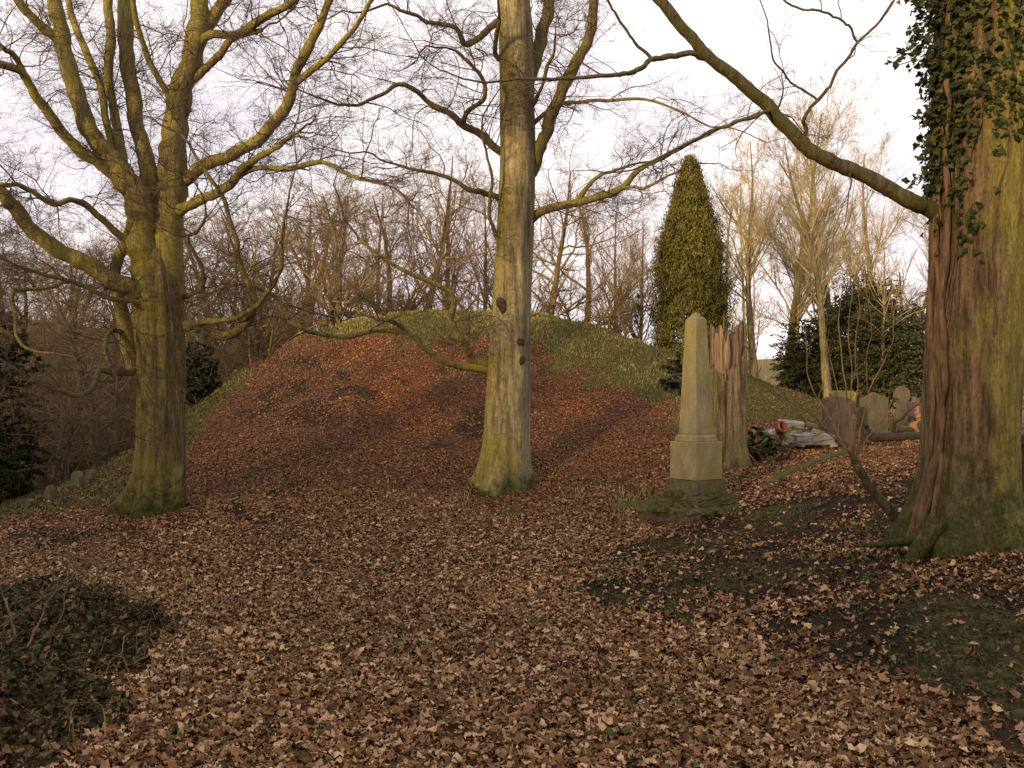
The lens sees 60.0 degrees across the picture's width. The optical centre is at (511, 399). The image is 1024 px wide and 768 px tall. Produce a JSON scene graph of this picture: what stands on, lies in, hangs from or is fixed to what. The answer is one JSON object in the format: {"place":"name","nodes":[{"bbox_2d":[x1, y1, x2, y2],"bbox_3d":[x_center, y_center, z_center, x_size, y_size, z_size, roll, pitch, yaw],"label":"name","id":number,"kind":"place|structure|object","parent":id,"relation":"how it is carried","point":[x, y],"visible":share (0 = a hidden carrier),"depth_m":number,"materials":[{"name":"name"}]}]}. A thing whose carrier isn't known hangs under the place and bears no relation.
{"place":"outdoors","nodes":[
{"label":"outdoors","id":0,"kind":"place"},
{"bbox_2d":[0,0,933,358],"label":"sky","id":1,"kind":"structure","parent":0,"point":[730,29],"materials":[{"name":"white"}]},
{"bbox_2d":[0,319,1023,767],"bbox_3d":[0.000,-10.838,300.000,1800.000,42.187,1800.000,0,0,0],"label":"ground","id":2,"kind":"structure","parent":0,"point":[898,639],"depth_m":6.63,"materials":[{"name":"brown soil"}]},
{"bbox_2d":[0,310,51,504],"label":"holly bush","id":3,"kind":"object","parent":2,"relation":"on","point":[6,460],"visible":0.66,"depth_m":18.82,"materials":[{"name":"green plant"}]},
{"bbox_2d":[0,240,54,413],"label":"bare tree","id":4,"kind":"object","parent":2,"relation":"on","point":[32,338],"visible":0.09,"depth_m":29.16,"materials":[{"name":"brown plant"}]},
{"bbox_2d":[22,499,35,507],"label":"gravestone","id":5,"kind":"object","parent":2,"relation":"on","point":[27,503],"visible":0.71,"depth_m":13.45,"materials":[{"name":"grey stone"}]},
{"bbox_2d":[0,226,85,500],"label":"bare tree","id":6,"kind":"object","parent":2,"relation":"on","point":[24,469],"visible":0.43,"depth_m":18.12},
{"bbox_2d":[44,485,54,499],"bbox_3d":[-7.142,1.469,13.706,0.108,0.309,0.100,-6,-2,17],"label":"gravestone","id":7,"kind":"object","parent":2,"relation":"on","point":[48,493],"visible":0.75,"depth_m":13.66,"materials":[{"name":"grey stone"}]},
{"bbox_2d":[0,223,107,500],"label":"bare tree","id":8,"kind":"object","parent":2,"relation":"on","point":[27,299],"visible":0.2,"depth_m":24.69,"materials":[{"name":"brown plant"}]},
{"bbox_2d":[0,204,121,498],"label":"bare tree","id":9,"kind":"object","parent":2,"relation":"on","point":[25,327],"visible":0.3,"depth_m":22.16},
{"bbox_2d":[5,227,126,490],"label":"bare tree","id":10,"kind":"object","parent":2,"relation":"on","point":[62,299],"visible":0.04,"depth_m":46.11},
{"bbox_2d":[0,223,134,501],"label":"bare tree","id":11,"kind":"object","parent":2,"relation":"on","point":[5,306],"visible":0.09,"depth_m":30.09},
{"bbox_2d":[0,326,135,481],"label":"bare tree","id":12,"kind":"object","parent":2,"relation":"on","point":[65,466],"visible":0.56,"depth_m":18.85,"materials":[{"name":"brown wood"}]},
{"bbox_2d":[0,220,135,489],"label":"bare tree","id":13,"kind":"object","parent":2,"relation":"on","point":[48,464],"visible":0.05,"depth_m":34.80,"materials":[{"name":"brown plant"}]},
{"bbox_2d":[3,212,132,474],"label":"bare tree","id":14,"kind":"object","parent":2,"relation":"on","point":[72,287],"visible":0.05,"depth_m":39.58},
{"bbox_2d":[0,270,136,501],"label":"bare tree","id":15,"kind":"object","parent":2,"relation":"on","point":[74,388],"visible":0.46,"depth_m":20.89,"materials":[{"name":"brown wood"}]},
{"bbox_2d":[0,248,136,500],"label":"bare tree","id":16,"kind":"object","parent":2,"relation":"on","point":[75,339],"visible":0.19,"depth_m":24.99,"materials":[{"name":"brown wood"}]},
{"bbox_2d":[0,203,136,466],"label":"bare tree","id":17,"kind":"object","parent":2,"relation":"on","point":[29,250],"visible":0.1,"depth_m":38.23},
{"bbox_2d":[71,471,83,487],"bbox_3d":[-7.103,1.332,14.499,0.180,0.343,0.100,0,0,17],"label":"gravestone","id":18,"kind":"object","parent":2,"relation":"on","point":[77,478],"visible":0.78,"depth_m":14.45,"materials":[{"name":"grey stone"}]},
{"bbox_2d":[85,469,95,480],"bbox_3d":[-7.120,1.312,14.993,0.135,0.288,0.100,7,2,17],"label":"gravestone","id":19,"kind":"object","parent":2,"relation":"on","point":[90,473],"visible":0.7,"depth_m":14.95,"materials":[{"name":"grey stone"}]},
{"bbox_2d":[0,519,181,664],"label":"bramble","id":20,"kind":"object","parent":2,"relation":"on","point":[75,572],"visible":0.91,"depth_m":5.53,"materials":[{"name":"plant"}]},
{"bbox_2d":[0,194,201,482],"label":"bare tree","id":21,"kind":"object","parent":2,"relation":"on","point":[58,367],"visible":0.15,"depth_m":27.89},
{"bbox_2d":[0,570,207,767],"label":"ivy ground cover","id":22,"kind":"object","parent":2,"relation":"on","point":[82,601],"visible":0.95,"depth_m":4.93,"materials":[{"name":"green plant"}]},
{"bbox_2d":[29,282,188,454],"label":"bare tree","id":23,"kind":"object","parent":2,"relation":"on","point":[127,446],"visible":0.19,"depth_m":22.39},
{"bbox_2d":[0,215,265,445],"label":"bare tree","id":24,"kind":"object","parent":2,"relation":"on","point":[193,338],"visible":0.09,"depth_m":29.05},
{"bbox_2d":[93,311,206,445],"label":"bare tree","id":25,"kind":"object","parent":2,"relation":"on","point":[186,371],"visible":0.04,"depth_m":25.12,"materials":[{"name":"brown wood"}]},
{"bbox_2d":[93,246,266,404],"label":"bare tree","id":26,"kind":"object","parent":2,"relation":"on","point":[200,317],"visible":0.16,"depth_m":26.09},
{"bbox_2d":[93,207,272,444],"bbox_3d":[-13.425,-1.616,39.304,11.057,13.862,12.217,0,0,36],"label":"bare tree","id":27,"kind":"object","parent":2,"relation":"on","point":[192,254],"visible":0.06,"depth_m":37.99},
{"bbox_2d":[87,223,311,424],"bbox_3d":[-9.299,-0.791,31.320,11.113,10.786,8.368,0,0,38],"label":"bare tree","id":28,"kind":"object","parent":2,"relation":"on","point":[288,275],"visible":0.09,"depth_m":31.84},
{"bbox_2d":[89,173,315,401],"bbox_3d":[-11.121,-2.588,33.382,8.657,14.723,11.633,0,0,-33],"label":"bare tree","id":29,"kind":"object","parent":2,"relation":"on","point":[200,218],"visible":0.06,"depth_m":32.34,"materials":[{"name":"brown plant"}]},
{"bbox_2d":[186,312,266,380],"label":"bare tree","id":30,"kind":"object","parent":2,"relation":"on","point":[224,365],"visible":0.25,"depth_m":25.59,"materials":[{"name":"brown plant"}]},
{"bbox_2d":[131,205,324,378],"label":"bare tree","id":31,"kind":"object","parent":2,"relation":"on","point":[256,267],"visible":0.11,"depth_m":35.94,"materials":[{"name":"brown plant"}]},
{"bbox_2d":[0,0,488,518],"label":"beech tree","id":32,"kind":"object","parent":2,"relation":"on","point":[156,206],"visible":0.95,"depth_m":11.99,"materials":[{"name":"brown plant"}]},
{"bbox_2d":[193,257,323,377],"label":"bare tree","id":33,"kind":"object","parent":2,"relation":"on","point":[291,286],"visible":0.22,"depth_m":29.89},
{"bbox_2d":[184,191,342,381],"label":"bare tree","id":34,"kind":"object","parent":2,"relation":"on","point":[271,350],"visible":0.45,"depth_m":27.75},
{"bbox_2d":[196,171,357,363],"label":"bare tree","id":35,"kind":"object","parent":2,"relation":"on","point":[254,237],"visible":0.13,"depth_m":44.70,"materials":[{"name":"brown plant"}]},
{"bbox_2d":[199,146,418,363],"bbox_3d":[-7.620,-3.039,33.870,11.621,14.708,8.648,0,0,40],"label":"bare tree","id":36,"kind":"object","parent":2,"relation":"on","point":[326,250],"visible":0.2,"depth_m":34.25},
{"bbox_2d":[223,161,434,337],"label":"bare tree","id":37,"kind":"object","parent":2,"relation":"on","point":[322,251],"visible":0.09,"depth_m":40.37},
{"bbox_2d":[245,145,447,358],"bbox_3d":[-5.713,-2.953,29.752,7.287,10.546,5.736,0,0,30],"label":"bare tree","id":38,"kind":"object","parent":2,"relation":"on","point":[332,312],"visible":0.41,"depth_m":29.81,"materials":[{"name":"brown plant"}]},
{"bbox_2d":[270,155,469,325],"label":"bare tree","id":39,"kind":"object","parent":2,"relation":"on","point":[421,285],"visible":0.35,"depth_m":31.01,"materials":[{"name":"brown plant"}]},
{"bbox_2d":[302,169,440,322],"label":"bare tree","id":40,"kind":"object","parent":2,"relation":"on","point":[380,240],"visible":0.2,"depth_m":38.28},
{"bbox_2d":[382,134,497,310],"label":"bare tree","id":41,"kind":"object","parent":2,"relation":"on","point":[453,276],"visible":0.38,"depth_m":33.16,"materials":[{"name":"brown plant"}]},
{"bbox_2d":[421,175,537,310],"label":"bare tree","id":42,"kind":"object","parent":2,"relation":"on","point":[485,295],"visible":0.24,"depth_m":42.25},
{"bbox_2d":[149,0,841,497],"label":"beech tree","id":43,"kind":"object","parent":2,"relation":"on","point":[505,466],"visible":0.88,"depth_m":13.61,"materials":[{"name":"brown plant"}]},
{"bbox_2d":[186,311,818,474],"bbox_3d":[-0.324,-0.566,22.860,14.936,3.585,17.280,0,0,0],"label":"mound","id":44,"kind":"object","parent":2,"relation":"on","point":[463,425],"visible":0.61,"depth_m":17.83,"materials":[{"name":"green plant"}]},
{"bbox_2d":[186,330,222,409],"bbox_3d":[-6.960,-0.633,19.487,1.062,1.835,1.039,0,0,-43],"label":"holly bush","id":45,"kind":"object","parent":44,"relation":"on","point":[201,375],"visible":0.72,"depth_m":19.39,"materials":[{"name":"green plant"}]},
{"bbox_2d":[230,163,412,329],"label":"bare oak","id":46,"kind":"object","parent":44,"relation":"on","point":[337,308],"visible":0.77,"depth_m":27.02,"materials":[{"name":"brown plant"}]},
{"bbox_2d":[375,133,547,313],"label":"bare oak","id":47,"kind":"object","parent":44,"relation":"on","point":[444,237],"visible":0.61,"depth_m":29.95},
{"bbox_2d":[490,130,664,323],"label":"bare oak","id":48,"kind":"object","parent":44,"relation":"on","point":[555,290],"visible":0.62,"depth_m":29.28,"materials":[{"name":"brown plant"}]},
{"bbox_2d":[659,351,682,394],"bbox_3d":[3.513,-0.455,18.808,0.877,1.274,2.022,0,0,7],"label":"evergreen bush","id":49,"kind":"object","parent":44,"relation":"on","point":[677,383],"visible":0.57,"depth_m":19.08,"materials":[{"name":"green plant"}]},
{"bbox_2d":[642,154,742,361],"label":"cypress","id":50,"kind":"object","parent":44,"relation":"on","point":[687,274],"visible":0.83,"depth_m":23.93,"materials":[{"name":"green plant"}]},
{"bbox_2d":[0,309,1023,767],"bbox_3d":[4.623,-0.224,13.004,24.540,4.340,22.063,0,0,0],"label":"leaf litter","id":51,"kind":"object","parent":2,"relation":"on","point":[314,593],"visible":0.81,"depth_m":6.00,"materials":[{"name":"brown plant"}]},
{"bbox_2d":[163,493,1023,767],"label":"seedlings","id":52,"kind":"object","parent":51,"relation":"on","point":[608,729],"visible":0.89,"depth_m":5.46,"materials":[{"name":"green plant"}]},
{"bbox_2d":[0,308,1023,745],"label":"grass","id":53,"kind":"structure","parent":2,"relation":"on","point":[456,316],"depth_m":15.93,"materials":[{"name":"green plant"}]},
{"bbox_2d":[0,244,1023,485],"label":"woodland","id":54,"kind":"object","parent":2,"relation":"on","point":[766,379],"visible":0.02,"depth_m":51.66,"materials":[{"name":"plant"}]},
{"bbox_2d":[450,162,601,312],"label":"bare tree","id":55,"kind":"object","parent":2,"relation":"on","point":[488,300],"visible":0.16,"depth_m":45.44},
{"bbox_2d":[465,148,677,350],"bbox_3d":[3.815,-4.612,36.566,11.133,14.090,8.285,0,0,-9],"label":"bare oak","id":56,"kind":"object","parent":2,"relation":"on","point":[614,314],"visible":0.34,"depth_m":35.90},
{"bbox_2d":[191,428,1023,767],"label":"forest debris","id":57,"kind":"object","parent":2,"relation":"on","point":[781,564],"visible":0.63,"depth_m":6.68,"materials":[{"name":"brown plant"}]},
{"bbox_2d":[569,190,669,336],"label":"bare tree","id":58,"kind":"object","parent":2,"relation":"on","point":[607,256],"visible":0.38,"depth_m":51.27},
{"bbox_2d":[592,205,663,342],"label":"bare tree","id":59,"kind":"object","parent":2,"relation":"on","point":[641,269],"visible":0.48,"depth_m":46.16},
{"bbox_2d":[612,498,656,509],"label":"grave kerb","id":60,"kind":"structure","parent":2,"relation":"on","point":[618,505],"depth_m":11.87,"materials":[{"name":"stone"}]},
{"bbox_2d":[632,293,642,340],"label":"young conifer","id":61,"kind":"object","parent":2,"relation":"on","point":[639,307],"visible":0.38,"depth_m":33.97,"materials":[{"name":"green plant"}]},
{"bbox_2d":[336,0,1023,562],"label":"ivy clad tree","id":62,"kind":"object","parent":2,"relation":"on","point":[980,506],"visible":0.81,"depth_m":6.66,"materials":[{"name":"brown plant"}]},
{"bbox_2d":[884,0,1023,536],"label":"ivy","id":63,"kind":"object","parent":62,"relation":"attached to","point":[936,146],"visible":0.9,"depth_m":6.84,"materials":[{"name":"green plant"}]},
{"bbox_2d":[637,312,739,525],"bbox_3d":[2.198,0.297,10.887,1.117,2.776,1.014,0,0,-34],"label":"obelisk monument","id":64,"kind":"object","parent":2,"relation":"on","point":[695,491],"visible":0.91,"depth_m":10.86,"materials":[{"name":"stone"}]},
{"bbox_2d":[650,166,777,340],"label":"bare tree","id":65,"kind":"object","parent":2,"relation":"on","point":[728,259],"visible":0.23,"depth_m":37.08,"materials":[{"name":"brown plant"}]},
{"bbox_2d":[709,318,752,470],"bbox_3d":[3.296,-0.071,13.357,0.943,2.546,0.835,0,0,0],"label":"broken tree stump","id":66,"kind":"object","parent":2,"relation":"on","point":[728,370],"visible":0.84,"depth_m":13.23,"materials":[{"name":"brown wood"}]},
{"bbox_2d":[725,606,757,619],"bbox_3d":[1.559,1.449,6.024,0.236,0.082,0.034,0,0,-13],"label":"wood piece","id":67,"kind":"object","parent":2,"relation":"on","point":[744,612],"visible":0.99,"depth_m":6.01,"materials":[{"name":"brown wood"}]},
{"bbox_2d":[710,170,794,372],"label":"bare tree","id":68,"kind":"object","parent":2,"relation":"on","point":[743,312],"visible":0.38,"depth_m":33.23,"materials":[{"name":"brown plant"}]},
{"bbox_2d":[703,107,821,377],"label":"bare tree","id":69,"kind":"object","parent":2,"relation":"on","point":[749,240],"visible":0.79,"depth_m":25.05,"materials":[{"name":"brown plant"}]},
{"bbox_2d":[762,429,775,436],"bbox_3d":[4.027,0.517,13.900,0.200,0.120,0.120,-10,-4,21],"label":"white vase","id":70,"kind":"object","parent":2,"relation":"on","point":[770,432],"visible":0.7,"depth_m":13.85,"materials":[{"name":"white ceramic"}]},
{"bbox_2d":[747,426,791,464],"bbox_3d":[3.821,0.776,13.523,0.786,0.762,0.735,0,0,10],"label":"laurel bush","id":71,"kind":"object","parent":2,"relation":"on","point":[760,451],"visible":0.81,"depth_m":13.39,"materials":[{"name":"green plant"}]},
{"bbox_2d":[782,441,790,446],"bbox_3d":[4.345,0.698,14.060,0.108,0.065,0.136,8,-6,39],"label":"rubble stone","id":72,"kind":"object","parent":2,"relation":"on","point":[786,444],"visible":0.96,"depth_m":14.02,"materials":[{"name":"grey stone"}]},
{"bbox_2d":[795,443,804,448],"bbox_3d":[4.558,0.712,14.040,0.141,0.085,0.182,10,-10,12],"label":"rubble stone","id":73,"kind":"object","parent":2,"relation":"on","point":[802,446],"visible":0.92,"depth_m":13.97,"materials":[{"name":"grey stone"}]},
{"bbox_2d":[786,432,834,444],"bbox_3d":[4.739,0.608,14.200,0.707,0.167,0.447,1,5,-14],"label":"stone slab","id":74,"kind":"object","parent":2,"relation":"on","point":[808,438],"depth_m":14.01,"materials":[{"name":"grey stone"}]},
{"bbox_2d":[776,428,792,440],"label":"stone block","id":75,"kind":"structure","parent":74,"relation":"on","point":[782,436],"depth_m":14.20,"materials":[{"name":"stone"}]},
{"bbox_2d":[770,435,778,440],"bbox_3d":[4.161,0.592,14.200,0.194,0.091,0.155,12,-12,-17],"label":"rubble stone","id":76,"kind":"object","parent":75,"relation":"on","point":[776,437],"visible":0.35,"depth_m":14.14,"materials":[{"name":"stone"}]},
{"bbox_2d":[772,420,787,432],"bbox_3d":[4.261,0.452,14.173,0.200,0.200,0.190,19,-30,-27],"label":"flower pot","id":77,"kind":"object","parent":75,"relation":"on","point":[780,426],"visible":0.79,"depth_m":14.14,"materials":[{"name":"ceramic"}]},
{"bbox_2d":[778,419,804,428],"bbox_3d":[4.625,0.398,14.700,0.432,0.095,0.315,7,9,17],"label":"stone slab","id":78,"kind":"object","parent":75,"relation":"on","point":[795,424],"depth_m":14.56,"materials":[{"name":"grey stone"}]},
{"bbox_2d":[791,429,802,433],"bbox_3d":[4.581,0.547,14.260,0.176,0.105,0.226,-10,-16,25],"label":"rubble stone","id":79,"kind":"object","parent":74,"relation":"on","point":[799,431],"visible":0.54,"depth_m":14.17,"materials":[{"name":"grey stone"}]},
{"bbox_2d":[807,422,817,427],"bbox_3d":[4.884,0.406,14.441,0.154,0.071,0.119,13,5,-28],"label":"rubble stone","id":80,"kind":"object","parent":74,"relation":"on","point":[813,425],"visible":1,"depth_m":14.40,"materials":[{"name":"stone"}]},
{"bbox_2d":[811,428,824,433],"bbox_3d":[4.933,0.516,14.299,0.182,0.085,0.140,15,1,-39],"label":"rubble stone","id":81,"kind":"object","parent":74,"relation":"on","point":[815,431],"visible":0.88,"depth_m":14.24,"materials":[{"name":"grey stone"}]},
{"bbox_2d":[738,70,883,318],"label":"bare tree","id":82,"kind":"object","parent":2,"relation":"on","point":[786,266],"visible":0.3,"depth_m":28.03,"materials":[{"name":"brown plant"}]},
{"bbox_2d":[764,448,861,484],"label":"grave kerb","id":83,"kind":"structure","parent":2,"relation":"on","point":[783,474],"depth_m":12.15,"materials":[{"name":"stone"}]},
{"bbox_2d":[745,156,881,389],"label":"bare tree","id":84,"kind":"object","parent":2,"relation":"on","point":[784,282],"visible":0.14,"depth_m":42.26,"materials":[{"name":"brown plant"}]},
{"bbox_2d":[740,61,900,386],"bbox_3d":[9.116,-4.521,26.486,4.338,10.520,4.553,0,0,-1],"label":"bare tree","id":85,"kind":"object","parent":2,"relation":"on","point":[797,303],"visible":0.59,"depth_m":26.36,"materials":[{"name":"brown plant"}]},
{"bbox_2d":[746,100,895,397],"bbox_3d":[7.888,-3.687,23.269,3.448,8.013,4.229,-4,-3,42],"label":"bare tree","id":86,"kind":"object","parent":2,"relation":"on","point":[819,281],"visible":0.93,"depth_m":22.95,"materials":[{"name":"brown plant"}]},
{"bbox_2d":[830,443,837,447],"bbox_3d":[5.089,0.726,14.021,0.107,0.064,0.139,-13,-18,30],"label":"rubble stone","id":87,"kind":"object","parent":2,"relation":"on","point":[835,445],"visible":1,"depth_m":13.98,"materials":[{"name":"grey stone"}]},
{"bbox_2d":[774,246,902,523],"bbox_3d":[2.616,-0.058,6.912,0.714,2.305,1.392,0,0,35],"label":"elder shrub","id":88,"kind":"object","parent":2,"relation":"on","point":[883,502],"visible":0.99,"depth_m":7.04,"materials":[{"name":"brown wood"}]},
{"bbox_2d":[822,396,855,445],"bbox_3d":[5.530,0.406,15.002,0.541,0.947,0.140,0,0,-7],"label":"gravestone","id":89,"kind":"object","parent":2,"relation":"on","point":[844,433],"visible":0.65,"depth_m":14.93,"materials":[{"name":"grey stone"}]},
{"bbox_2d":[829,390,856,429],"bbox_3d":[6.521,0.202,17.500,0.493,0.779,0.160,0,0,0],"label":"gravestone","id":90,"kind":"object","parent":2,"relation":"on","point":[842,393],"visible":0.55,"depth_m":17.42,"materials":[{"name":"stone"}]},
{"bbox_2d":[768,268,926,410],"bbox_3d":[10.106,-1.527,24.957,5.512,4.551,4.252,0,0,0],"label":"yew bush","id":91,"kind":"object","parent":2,"relation":"on","point":[907,355],"visible":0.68,"depth_m":24.66,"materials":[{"name":"green plant"}]},
{"bbox_2d":[812,120,926,318],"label":"bare tree","id":92,"kind":"object","parent":2,"relation":"on","point":[863,233],"visible":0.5,"depth_m":39.07,"materials":[{"name":"brown plant"}]},
{"bbox_2d":[859,392,887,439],"bbox_3d":[6.358,0.286,15.601,0.475,0.835,0.140,0,0,-11],"label":"gravestone","id":93,"kind":"object","parent":2,"relation":"on","point":[876,405],"visible":0.7,"depth_m":15.54,"materials":[{"name":"grey stone"}]},
{"bbox_2d":[846,392,920,450],"bbox_3d":[5.602,0.304,12.959,1.358,0.836,0.526,0,0,26],"label":"fallen branch","id":94,"kind":"object","parent":2,"relation":"on","point":[893,435],"visible":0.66,"depth_m":12.96,"materials":[{"name":"brown wood"}]},
{"bbox_2d":[841,199,926,396],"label":"bare tree","id":95,"kind":"object","parent":2,"relation":"on","point":[883,300],"visible":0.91,"depth_m":24.47,"materials":[{"name":"brown plant"}]},
{"bbox_2d":[869,181,929,407],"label":"bare tree","id":96,"kind":"object","parent":2,"relation":"on","point":[924,302],"visible":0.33,"depth_m":35.98,"materials":[{"name":"brown plant"}]},
{"bbox_2d":[893,386,909,425],"bbox_3d":[7.904,0.142,18.000,0.284,0.852,0.160,0,0,-9],"label":"cross gravestone","id":97,"kind":"object","parent":2,"relation":"on","point":[901,395],"visible":0.85,"depth_m":17.93,"materials":[{"name":"grey stone"}]},
{"bbox_2d":[890,425,913,432],"bbox_3d":[7.212,0.550,16.399,0.456,0.160,0.160,7,-3,-28],"label":"sawn log","id":98,"kind":"object","parent":2,"relation":"on","point":[901,428],"visible":0.54,"depth_m":16.33,"materials":[{"name":"wood"}]},
{"bbox_2d":[883,194,928,320],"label":"bare tree","id":99,"kind":"object","parent":2,"relation":"on","point":[925,228],"visible":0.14,"depth_m":35.33,"materials":[{"name":"brown plant"}]},
{"bbox_2d":[905,421,919,431],"bbox_3d":[7.589,0.509,16.802,0.220,0.220,0.426,0,-3,13],"label":"sawn log","id":100,"kind":"object","parent":2,"relation":"on","point":[913,424],"visible":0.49,"depth_m":16.60,"materials":[{"name":"wood"}]},
{"bbox_2d":[908,413,920,421],"bbox_3d":[7.673,0.365,16.799,0.200,0.200,0.406,0,-6,4],"label":"sawn log","id":101,"kind":"object","parent":100,"relation":"on","point":[918,416],"visible":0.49,"depth_m":16.67,"materials":[{"name":"wood"}]},
{"bbox_2d":[907,401,918,414],"bbox_3d":[8.409,0.278,18.600,0.210,0.493,0.120,0,0,0],"label":"gravestone","id":102,"kind":"object","parent":2,"relation":"on","point":[910,405],"visible":0.57,"depth_m":18.54,"materials":[{"name":"stone"}]},
{"bbox_2d":[1021,431,1023,485],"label":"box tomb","id":103,"kind":"object","parent":2,"relation":"on","point":[1022,441],"depth_m":9.32,"materials":[{"name":"grey stone"}]}
]}

